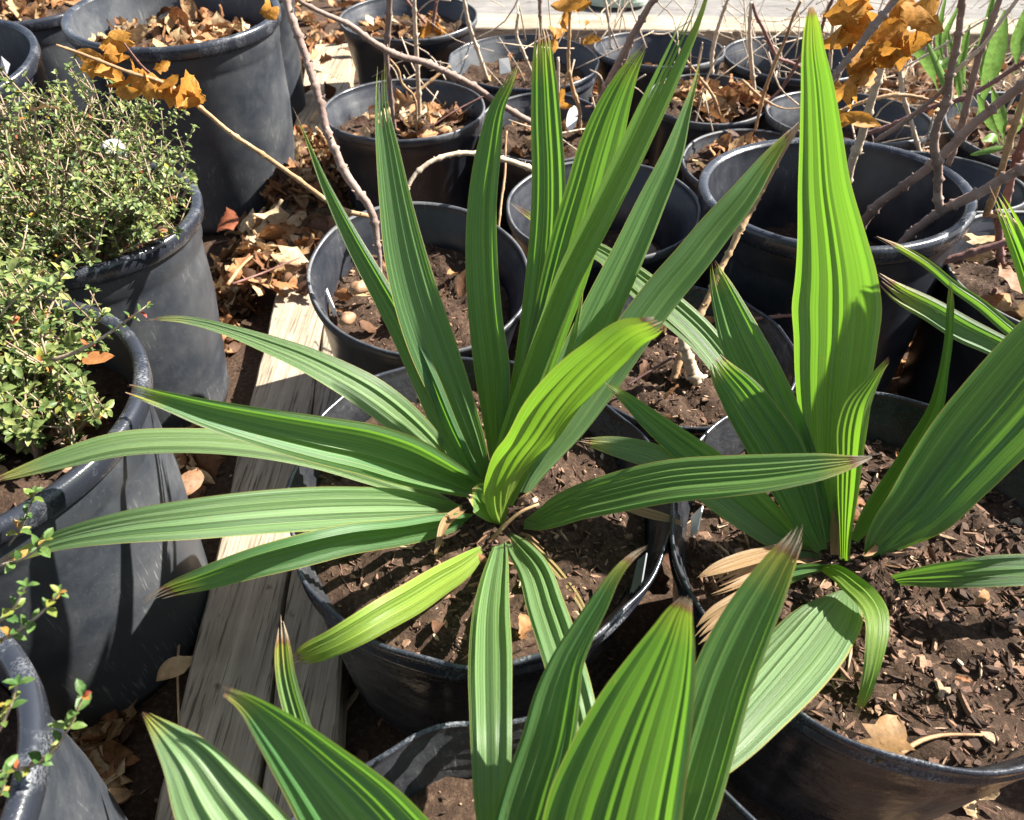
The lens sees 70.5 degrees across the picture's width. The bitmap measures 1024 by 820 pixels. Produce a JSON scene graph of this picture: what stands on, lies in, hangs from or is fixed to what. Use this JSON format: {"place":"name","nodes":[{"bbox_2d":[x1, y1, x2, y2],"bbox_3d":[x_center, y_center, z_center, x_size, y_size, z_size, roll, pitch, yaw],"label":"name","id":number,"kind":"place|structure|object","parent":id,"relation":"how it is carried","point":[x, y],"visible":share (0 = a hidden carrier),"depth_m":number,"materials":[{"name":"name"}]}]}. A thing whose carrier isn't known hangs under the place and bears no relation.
{"place":"outdoors","nodes":[
{"label":"outdoors","id":0,"kind":"place"},
{"bbox_2d":[98,0,1023,819],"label":"ground","id":1,"kind":"structure","parent":0,"point":[362,732],"depth_m":0.99,"materials":[{"name":"brown soil"}]},
{"bbox_2d":[0,19,73,161],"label":"nursery pot","id":2,"kind":"object","parent":1,"relation":"on","point":[20,51],"visible":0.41,"depth_m":1.59,"materials":[{"name":"black plastic"}]},
{"bbox_2d":[0,56,9,74],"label":"plant tag","id":3,"kind":"object","parent":2,"relation":"in","point":[5,63],"visible":0.85,"depth_m":1.44,"materials":[{"name":"white plastic"}]},
{"bbox_2d":[0,0,110,142],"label":"nursery pot","id":4,"kind":"object","parent":1,"relation":"on","point":[40,20],"visible":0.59,"depth_m":2.00,"materials":[{"name":"black plastic"}]},
{"bbox_2d":[0,626,127,819],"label":"nursery pot","id":5,"kind":"object","parent":1,"relation":"on","point":[69,784],"visible":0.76,"depth_m":0.56,"materials":[{"name":"black plastic"}]},
{"bbox_2d":[0,578,91,796],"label":"leafy shrub","id":6,"kind":"object","parent":5,"relation":"in","point":[82,702],"visible":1,"depth_m":0.48,"materials":[{"name":"green plant"}]},
{"bbox_2d":[0,299,208,734],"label":"nursery pot","id":7,"kind":"object","parent":1,"relation":"on","point":[109,638],"visible":0.47,"depth_m":0.82,"materials":[{"name":"black plastic"}]},
{"bbox_2d":[0,218,152,573],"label":"leafy shrub","id":8,"kind":"object","parent":7,"relation":"in","point":[41,372],"visible":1,"depth_m":0.75,"materials":[{"name":"green plant"}]},
{"bbox_2d":[76,351,114,363],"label":"dry leaf","id":9,"kind":"object","parent":7,"relation":"in","point":[95,357],"visible":0.99,"depth_m":0.82,"materials":[{"name":"orange plant"}]},
{"bbox_2d":[0,156,228,427],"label":"nursery pot","id":10,"kind":"object","parent":1,"relation":"on","point":[171,275],"visible":0.3,"depth_m":1.14,"materials":[{"name":"black plastic"}]},
{"bbox_2d":[0,55,199,302],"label":"leafy shrub","id":11,"kind":"object","parent":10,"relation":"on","point":[109,222],"visible":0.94,"depth_m":1.00,"materials":[{"name":"green plant"}]},
{"bbox_2d":[28,103,59,115],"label":"dry leaf","id":12,"kind":"object","parent":11,"relation":"in","point":[41,105],"visible":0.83,"depth_m":1.01,"materials":[{"name":"brown plant"}]},
{"bbox_2d":[100,139,127,162],"bbox_3d":[-0.590,-0.384,1.075,0.036,0.036,0.036,0,44,0],"label":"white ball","id":13,"kind":"object","parent":11,"relation":"in","point":[114,141],"visible":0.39,"depth_m":1.06,"materials":[{"name":"white plastic"}]},
{"bbox_2d":[61,0,294,232],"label":"nursery pot","id":14,"kind":"object","parent":1,"relation":"on","point":[227,54],"visible":0.81,"depth_m":1.65,"materials":[{"name":"black plastic"}]},
{"bbox_2d":[155,227,323,819],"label":"plank","id":15,"kind":"object","parent":1,"relation":"on","point":[240,625],"visible":0.34,"depth_m":0.99,"materials":[{"name":"grey wood"}]},
{"bbox_2d":[278,0,305,128],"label":"nursery pot","id":16,"kind":"object","parent":1,"relation":"on","point":[291,60],"visible":0.04,"depth_m":2.10,"materials":[{"name":"plastic"}]},
{"bbox_2d":[262,327,348,817],"bbox_3d":[-0.296,0.124,1.197,0.088,0.061,1.559,-4,44,-4],"label":"plank","id":17,"kind":"object","parent":1,"relation":"on","point":[323,686],"visible":0.11,"depth_m":0.94,"materials":[{"name":"grey wood"}]},
{"bbox_2d":[280,44,354,219],"bbox_3d":[-0.581,-0.891,2.240,0.161,0.073,1.231,-5,44,-5],"label":"plank","id":18,"kind":"object","parent":1,"relation":"on","point":[337,71],"visible":0.25,"depth_m":2.41,"materials":[{"name":"beige wood"}]},
{"bbox_2d":[325,78,484,211],"bbox_3d":[-0.245,-0.585,1.748,0.370,0.296,0.371,0,44,0],"label":"nursery pot","id":19,"kind":"object","parent":1,"relation":"on","point":[351,115],"visible":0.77,"depth_m":1.65,"materials":[{"name":"plastic"}]},
{"bbox_2d":[417,107,440,121],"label":"dry leaf","id":20,"kind":"object","parent":19,"relation":"in","point":[424,112],"visible":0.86,"depth_m":1.63,"materials":[{"name":"beige plant"}]},
{"bbox_2d":[383,0,482,131],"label":"bare shrub","id":21,"kind":"object","parent":19,"relation":"in","point":[395,108],"visible":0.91,"depth_m":1.56,"materials":[{"name":"brown plant"}]},
{"bbox_2d":[339,0,477,84],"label":"nursery pot","id":22,"kind":"object","parent":1,"relation":"on","point":[368,17],"visible":0.6,"depth_m":2.14,"materials":[{"name":"plastic"}]},
{"bbox_2d":[405,0,488,79],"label":"bare shrub","id":23,"kind":"object","parent":22,"relation":"in","point":[428,29],"visible":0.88,"depth_m":2.08,"materials":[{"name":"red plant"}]},
{"bbox_2d":[306,201,526,374],"bbox_3d":[-0.138,-0.103,1.205,0.334,0.372,0.343,0,44,0],"label":"nursery pot","id":24,"kind":"object","parent":1,"relation":"on","point":[364,341],"visible":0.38,"depth_m":1.15,"materials":[{"name":"plastic"}]},
{"bbox_2d":[56,0,382,270],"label":"bare shrub","id":25,"kind":"object","parent":24,"relation":"in","point":[117,43],"visible":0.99,"depth_m":0.82,"materials":[{"name":"brown plant"}]},
{"bbox_2d":[326,288,336,316],"bbox_3d":[-0.280,-0.169,1.116,0.006,0.020,0.068,-17,46,-16],"label":"plant tag","id":26,"kind":"object","parent":24,"relation":"in","point":[332,307],"visible":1,"depth_m":1.11,"materials":[{"name":"white plastic"}]},
{"bbox_2d":[339,312,355,325],"bbox_3d":[-0.243,-0.136,1.072,0.024,0.018,0.027,0,44,0],"label":"nut","id":27,"kind":"object","parent":24,"relation":"in","point":[347,318],"visible":1,"depth_m":1.06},
{"bbox_2d":[349,280,367,294],"bbox_3d":[-0.228,-0.183,1.081,0.028,0.020,0.028,0,44,0],"label":"nut","id":28,"kind":"object","parent":24,"relation":"in","point":[357,287],"visible":0.88,"depth_m":1.07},
{"bbox_2d":[408,131,531,226],"bbox_3d":[-0.053,-0.339,1.214,0.105,0.212,0.282,28,50,26],"label":"bare shrub","id":29,"kind":"object","parent":24,"relation":"in","point":[503,158],"visible":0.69,"depth_m":1.17,"materials":[{"name":"beige plant"}]},
{"bbox_2d":[286,357,675,735],"bbox_3d":[-0.030,0.190,0.886,0.413,0.344,0.413,0,44,0],"label":"nursery pot","id":30,"kind":"object","parent":1,"relation":"on","point":[409,677],"visible":0.4,"depth_m":0.76,"materials":[{"name":"black plastic"}]},
{"bbox_2d":[0,0,871,819],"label":"palm plant","id":31,"kind":"object","parent":30,"relation":"in","point":[542,412],"visible":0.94,"depth_m":0.71,"materials":[{"name":"green plant"}]},
{"bbox_2d":[487,503,538,543],"bbox_3d":[-0.001,0.122,0.769,0.064,0.045,0.005,-15,46,-15],"label":"fallen twig","id":32,"kind":"object","parent":30,"relation":"on","point":[502,527],"visible":1,"depth_m":0.76,"materials":[{"name":"beige wood"}]},
{"bbox_2d":[630,553,647,592],"bbox_3d":[0.128,0.171,0.735,0.011,0.032,0.045,13,45,13],"label":"plant tag","id":33,"kind":"object","parent":30,"relation":"in","point":[638,577],"visible":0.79,"depth_m":0.73,"materials":[{"name":"white plastic"}]},
{"bbox_2d":[290,716,756,819],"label":"nursery pot","id":34,"kind":"object","parent":1,"relation":"on","point":[427,772],"visible":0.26,"depth_m":0.60,"materials":[{"name":"black plastic"}]},
{"bbox_2d":[143,526,802,819],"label":"palm plant","id":35,"kind":"object","parent":34,"relation":"in","point":[656,736],"visible":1,"depth_m":0.45,"materials":[{"name":"green plant"}]},
{"bbox_2d":[448,34,598,109],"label":"nursery pot","id":36,"kind":"object","parent":1,"relation":"on","point":[584,77],"visible":0.38,"depth_m":2.02,"materials":[{"name":"black plastic"}]},
{"bbox_2d":[499,57,510,73],"bbox_3d":[-0.018,-0.914,1.926,0.032,0.037,0.021,0,44,0],"label":"plant tag","id":37,"kind":"object","parent":36,"relation":"in","point":[504,64],"visible":1,"depth_m":1.93,"materials":[{"name":"white plastic"}]},
{"bbox_2d":[514,0,619,73],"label":"bare shrub","id":38,"kind":"object","parent":36,"relation":"in","point":[540,15],"visible":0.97,"depth_m":1.88,"materials":[{"name":"brown plant"}]},
{"bbox_2d":[478,93,600,233],"bbox_3d":[0.070,-0.570,1.758,0.308,0.282,0.303,0,44,0],"label":"nursery pot","id":39,"kind":"object","parent":1,"relation":"on","point":[518,142],"visible":0.34,"depth_m":1.73,"materials":[{"name":"plastic"}]},
{"bbox_2d":[298,0,601,134],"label":"bare shrub","id":40,"kind":"object","parent":39,"relation":"in","point":[567,7],"visible":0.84,"depth_m":1.49,"materials":[{"name":"brown plant"}]},
{"bbox_2d":[566,106,577,130],"bbox_3d":[0.140,-0.681,1.692,0.027,0.036,0.061,0,44,0],"label":"plant tag","id":41,"kind":"object","parent":39,"relation":"in","point":[572,117],"visible":0.88,"depth_m":1.69,"materials":[{"name":"white plastic"}]},
{"bbox_2d":[585,0,657,108],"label":"bare shrub","id":42,"kind":"object","parent":39,"relation":"in","point":[620,60],"visible":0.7,"depth_m":1.54,"materials":[{"name":"grey plant"}]},
{"bbox_2d":[69,0,1023,817],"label":"leaf litter","id":43,"kind":"object","parent":1,"relation":"on","point":[105,750],"visible":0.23,"depth_m":1.61,"materials":[{"name":"brown plant"}]},
{"bbox_2d":[109,787,132,802],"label":"dry leaf","id":44,"kind":"object","parent":43,"relation":"on","point":[119,794],"visible":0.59,"depth_m":0.77,"materials":[{"name":"brown plant"}]},
{"bbox_2d":[156,655,192,681],"bbox_3d":[-0.356,0.269,0.762,0.034,0.011,0.024,-7,44,-7],"label":"dry leaf","id":45,"kind":"object","parent":43,"relation":"on","point":[172,667],"visible":1,"depth_m":0.76,"materials":[{"name":"brown plant"}]},
{"bbox_2d":[176,644,179,725],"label":"fallen twig","id":46,"kind":"object","parent":43,"relation":"on","point":[177,686],"visible":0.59,"depth_m":0.89,"materials":[{"name":"brown wood"}]},
{"bbox_2d":[181,468,203,495],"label":"dry leaf","id":47,"kind":"object","parent":43,"relation":"on","point":[193,480],"visible":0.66,"depth_m":1.04,"materials":[{"name":"orange plant"}]},
{"bbox_2d":[217,207,238,231],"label":"dry leaf","id":48,"kind":"object","parent":43,"relation":"on","point":[229,219],"visible":1,"depth_m":1.59,"materials":[{"name":"orange plant"}]},
{"bbox_2d":[226,249,260,286],"bbox_3d":[-0.557,-0.295,1.496,0.016,0.013,0.127,12,45,12],"label":"fallen twig","id":49,"kind":"object","parent":43,"relation":"on","point":[231,279],"visible":1,"depth_m":1.49,"materials":[{"name":"beige wood"}]},
{"bbox_2d":[232,257,299,284],"bbox_3d":[-0.500,-0.286,1.477,0.007,0.019,0.160,31,52,28],"label":"fallen twig","id":50,"kind":"object","parent":43,"relation":"on","point":[245,279],"visible":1,"depth_m":1.47,"materials":[{"name":"brown wood"}]},
{"bbox_2d":[252,199,282,218],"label":"dry leaf","id":51,"kind":"object","parent":43,"relation":"on","point":[272,211],"visible":1,"depth_m":1.41,"materials":[{"name":"beige plant"}]},
{"bbox_2d":[139,29,1001,819],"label":"bark debris","id":52,"kind":"object","parent":1,"relation":"on","point":[361,755],"visible":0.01,"depth_m":0.96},
{"bbox_2d":[506,161,700,342],"bbox_3d":[0.161,-0.252,1.389,0.344,0.322,0.340,0,44,0],"label":"nursery pot","id":53,"kind":"object","parent":1,"relation":"on","point":[680,218],"visible":0.2,"depth_m":1.34,"materials":[{"name":"plastic"}]},
{"bbox_2d":[646,244,656,254],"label":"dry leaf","id":54,"kind":"object","parent":53,"relation":"in","point":[652,249],"visible":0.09,"depth_m":1.29,"materials":[{"name":"plant"}]},
{"bbox_2d":[593,31,724,160],"bbox_3d":[0.404,-0.902,2.090,0.358,0.287,0.353,0,44,0],"label":"nursery pot","id":55,"kind":"object","parent":1,"relation":"on","point":[656,48],"visible":0.34,"depth_m":2.08,"materials":[{"name":"plastic"}]},
{"bbox_2d":[346,0,1023,195],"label":"dry stalks","id":56,"kind":"object","parent":1,"relation":"on","point":[745,14],"visible":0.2,"depth_m":1.93,"materials":[{"name":"brown plant"}]},
{"bbox_2d":[607,285,795,458],"bbox_3d":[0.238,0.017,1.124,0.315,0.308,0.314,0,44,0],"label":"nursery pot","id":57,"kind":"object","parent":1,"relation":"on","point":[698,411],"visible":0.21,"depth_m":1.02,"materials":[{"name":"black plastic"}]},
{"bbox_2d":[627,123,799,385],"bbox_3d":[0.307,-0.173,0.985,0.104,0.313,0.336,34,54,30],"label":"bare shrub","id":58,"kind":"object","parent":57,"relation":"in","point":[694,375],"visible":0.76,"depth_m":1.01,"materials":[{"name":"beige plant"}]},
{"bbox_2d":[647,73,769,181],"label":"nursery pot","id":59,"kind":"object","parent":1,"relation":"on","point":[738,102],"visible":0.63,"depth_m":1.74,"materials":[{"name":"plastic"}]},
{"bbox_2d":[686,0,801,131],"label":"bare shrub","id":60,"kind":"object","parent":59,"relation":"in","point":[797,65],"visible":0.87,"depth_m":1.62,"materials":[{"name":"brown plant"}]},
{"bbox_2d":[681,128,787,218],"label":"nursery pot","id":61,"kind":"object","parent":1,"relation":"on","point":[701,153],"visible":0.16,"depth_m":1.60,"materials":[{"name":"plastic"}]},
{"bbox_2d":[461,0,1023,19],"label":"plank","id":62,"kind":"object","parent":1,"relation":"on","point":[772,8],"visible":0.26,"depth_m":2.92,"materials":[{"name":"beige wood"}]},
{"bbox_2d":[474,14,1023,61],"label":"plank","id":63,"kind":"object","parent":1,"relation":"on","point":[486,23],"visible":0.33,"depth_m":2.71,"materials":[{"name":"beige wood"}]},
{"bbox_2d":[723,35,857,129],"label":"nursery pot","id":64,"kind":"object","parent":1,"relation":"on","point":[762,66],"visible":0.24,"depth_m":2.11,"materials":[{"name":"plastic"}]},
{"bbox_2d":[696,138,977,392],"bbox_3d":[0.514,-0.219,1.295,0.417,0.420,0.418,0,44,0],"label":"nursery pot","id":65,"kind":"object","parent":1,"relation":"on","point":[760,269],"visible":0.49,"depth_m":1.18,"materials":[{"name":"black plastic"}]},
{"bbox_2d":[822,0,1023,243],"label":"bare shrub","id":66,"kind":"object","parent":65,"relation":"in","point":[887,38],"visible":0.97,"depth_m":0.97,"materials":[{"name":"brown plant"}]},
{"bbox_2d":[668,390,1023,819],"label":"nursery pot","id":67,"kind":"object","parent":1,"relation":"on","point":[953,661],"visible":0.42,"depth_m":0.70,"materials":[{"name":"black plastic"}]},
{"bbox_2d":[690,506,703,537],"bbox_3d":[0.199,0.123,0.790,0.010,0.023,0.039,14,46,14],"label":"plant tag","id":68,"kind":"object","parent":67,"relation":"on","point":[696,516],"visible":1,"depth_m":0.79,"materials":[{"name":"white plastic"}]},
{"bbox_2d":[508,7,1023,773],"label":"palm plant","id":69,"kind":"object","parent":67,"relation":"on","point":[958,457],"visible":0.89,"depth_m":0.70,"materials":[{"name":"green plant"}]},
{"bbox_2d":[857,714,914,763],"bbox_3d":[0.312,0.273,0.604,0.041,0.021,0.040,0,44,0],"label":"dry leaf","id":70,"kind":"object","parent":67,"relation":"in","point":[887,732],"visible":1,"depth_m":0.61,"materials":[{"name":"beige plant"}]},
{"bbox_2d":[900,733,982,754],"bbox_3d":[0.369,0.283,0.623,0.100,0.027,0.012,-11,45,-11],"label":"leaf stalk","id":71,"kind":"object","parent":67,"relation":"in","point":[915,743],"visible":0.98,"depth_m":0.63,"materials":[{"name":"beige plant"}]},
{"bbox_2d":[764,91,933,150],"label":"nursery pot","id":72,"kind":"object","parent":1,"relation":"on","point":[779,120],"visible":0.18,"depth_m":1.76,"materials":[{"name":"plastic"}]},
{"bbox_2d":[821,0,987,150],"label":"bare shrub","id":73,"kind":"object","parent":72,"relation":"in","point":[908,112],"visible":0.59,"depth_m":1.49,"materials":[{"name":"brown plant"}]},
{"bbox_2d":[897,210,1023,405],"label":"nursery pot","id":74,"kind":"object","parent":1,"relation":"on","point":[978,275],"visible":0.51,"depth_m":1.20,"materials":[{"name":"plastic"}]},
{"bbox_2d":[877,190,1023,354],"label":"palm plant","id":75,"kind":"object","parent":74,"relation":"in","point":[982,338],"visible":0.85,"depth_m":0.88,"materials":[{"name":"green plant"}]},
{"bbox_2d":[963,233,994,244],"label":"dry leaf","id":76,"kind":"object","parent":74,"relation":"in","point":[971,238],"visible":0.51,"depth_m":1.13,"materials":[{"name":"beige plant"}]},
{"bbox_2d":[943,90,1023,270],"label":"bare shrub","id":77,"kind":"object","parent":74,"relation":"in","point":[999,243],"visible":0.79,"depth_m":1.08,"materials":[{"name":"beige plant"}]},
{"bbox_2d":[998,262,1021,292],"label":"dry leaf","id":78,"kind":"object","parent":74,"relation":"in","point":[1007,273],"visible":0.85,"depth_m":1.11,"materials":[{"name":"beige plant"}]},
{"bbox_2d":[908,150,1023,339],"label":"nursery pot","id":79,"kind":"object","parent":1,"relation":"on","point":[973,173],"visible":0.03,"depth_m":1.46,"materials":[{"name":"plastic"}]},
{"bbox_2d":[913,0,1023,154],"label":"leafy plant","id":80,"kind":"object","parent":79,"relation":"in","point":[992,61],"visible":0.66,"depth_m":1.43,"materials":[{"name":"green plant"}]},
{"bbox_2d":[939,91,1023,209],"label":"nursery pot","id":81,"kind":"object","parent":1,"relation":"on","point":[973,143],"visible":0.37,"depth_m":1.64,"materials":[{"name":"plastic"}]},
{"bbox_2d":[590,0,646,7],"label":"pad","id":82,"kind":"object","parent":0,"point":[634,3],"visible":0.76,"depth_m":2.88,"materials":[{"name":"white"}]}
]}

